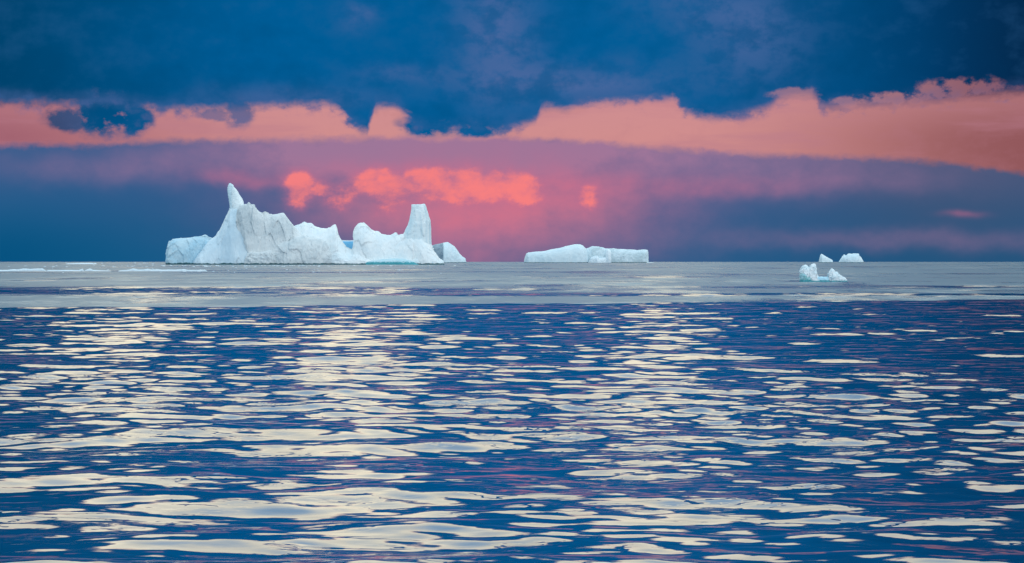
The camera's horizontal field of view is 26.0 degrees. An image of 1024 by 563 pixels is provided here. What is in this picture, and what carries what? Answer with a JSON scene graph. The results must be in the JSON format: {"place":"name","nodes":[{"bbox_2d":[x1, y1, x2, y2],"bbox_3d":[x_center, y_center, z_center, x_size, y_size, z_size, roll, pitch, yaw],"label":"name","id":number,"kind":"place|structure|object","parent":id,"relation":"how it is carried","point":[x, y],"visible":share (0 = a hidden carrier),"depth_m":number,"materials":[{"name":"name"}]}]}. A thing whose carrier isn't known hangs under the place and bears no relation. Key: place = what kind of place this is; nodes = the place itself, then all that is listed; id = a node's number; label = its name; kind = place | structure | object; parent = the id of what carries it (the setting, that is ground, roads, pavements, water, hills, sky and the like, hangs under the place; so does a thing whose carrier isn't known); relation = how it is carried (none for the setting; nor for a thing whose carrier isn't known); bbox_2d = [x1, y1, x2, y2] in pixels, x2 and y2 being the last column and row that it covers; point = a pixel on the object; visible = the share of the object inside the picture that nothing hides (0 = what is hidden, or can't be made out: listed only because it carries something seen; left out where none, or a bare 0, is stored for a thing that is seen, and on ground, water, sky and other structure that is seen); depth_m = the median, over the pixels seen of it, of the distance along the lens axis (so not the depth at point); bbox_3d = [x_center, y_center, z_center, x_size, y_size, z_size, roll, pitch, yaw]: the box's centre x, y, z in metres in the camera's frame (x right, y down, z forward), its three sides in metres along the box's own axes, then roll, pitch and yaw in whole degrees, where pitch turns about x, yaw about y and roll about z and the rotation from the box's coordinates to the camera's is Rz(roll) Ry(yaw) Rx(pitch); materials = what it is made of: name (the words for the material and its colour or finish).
{"place":"outdoors","nodes":[
{"label":"outdoors","id":0,"kind":"place"},
{"bbox_2d":[0,262,1023,562],"bbox_3d":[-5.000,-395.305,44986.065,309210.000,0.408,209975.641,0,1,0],"label":"sea","id":1,"kind":"structure","parent":0,"point":[656,412],"depth_m":73.77,"materials":[{"name":"liquid"}]},
{"bbox_2d":[0,268,45,270],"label":"ice floe","id":2,"kind":"object","parent":1,"relation":"on","point":[37,269],"visible":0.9,"depth_m":1180.80,"materials":[{"name":"white ice"}]},
{"bbox_2d":[47,269,83,270],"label":"ice floe","id":3,"kind":"object","parent":1,"relation":"on","point":[66,270],"visible":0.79,"depth_m":1160.93,"materials":[{"name":"white ice"}]},
{"bbox_2d":[120,268,205,270],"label":"ice floe","id":4,"kind":"object","parent":1,"relation":"on","point":[133,269],"visible":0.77,"depth_m":1160.95,"materials":[{"name":"white ice"}]},
{"bbox_2d":[8,263,455,272],"bbox_3d":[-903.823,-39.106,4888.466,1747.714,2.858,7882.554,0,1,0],"label":"brash ice","id":5,"kind":"structure","parent":1,"relation":"on","point":[234,266],"depth_m":2318.71,"materials":[{"name":"white ice"}]},
{"bbox_2d":[165,183,444,264],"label":"iceberg","id":6,"kind":"object","parent":1,"relation":"on","point":[248,234],"visible":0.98,"depth_m":3820.87,"materials":[{"name":"white ice"}]},
{"bbox_2d":[431,242,465,262],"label":"iceberg","id":7,"kind":"object","parent":1,"relation":"on","point":[447,252],"visible":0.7,"depth_m":12951.06,"materials":[{"name":"white ice"}]},
{"bbox_2d":[524,244,653,262],"bbox_3d":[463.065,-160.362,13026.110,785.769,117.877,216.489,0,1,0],"label":"iceberg","id":8,"kind":"object","parent":1,"relation":"on","point":[576,253],"visible":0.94,"depth_m":12959.90,"materials":[{"name":"white ice"}]},
{"bbox_2d":[799,264,847,281],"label":"iceberg","id":9,"kind":"object","parent":1,"relation":"on","point":[807,273],"visible":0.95,"depth_m":556.58,"materials":[{"name":"white ice"}]},
{"bbox_2d":[818,254,832,262],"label":"iceberg","id":10,"kind":"object","parent":1,"relation":"on","point":[823,259],"visible":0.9,"depth_m":12981.82,"materials":[{"name":"white ice"}]},
{"bbox_2d":[838,253,863,262],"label":"iceberg","id":11,"kind":"object","parent":1,"relation":"on","point":[852,258],"visible":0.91,"depth_m":12971.09,"materials":[{"name":"white ice"}]},
{"bbox_2d":[0,0,1023,261],"label":"sky","id":12,"kind":"structure","parent":0,"point":[673,130],"materials":[{"name":"blue"}]}
]}

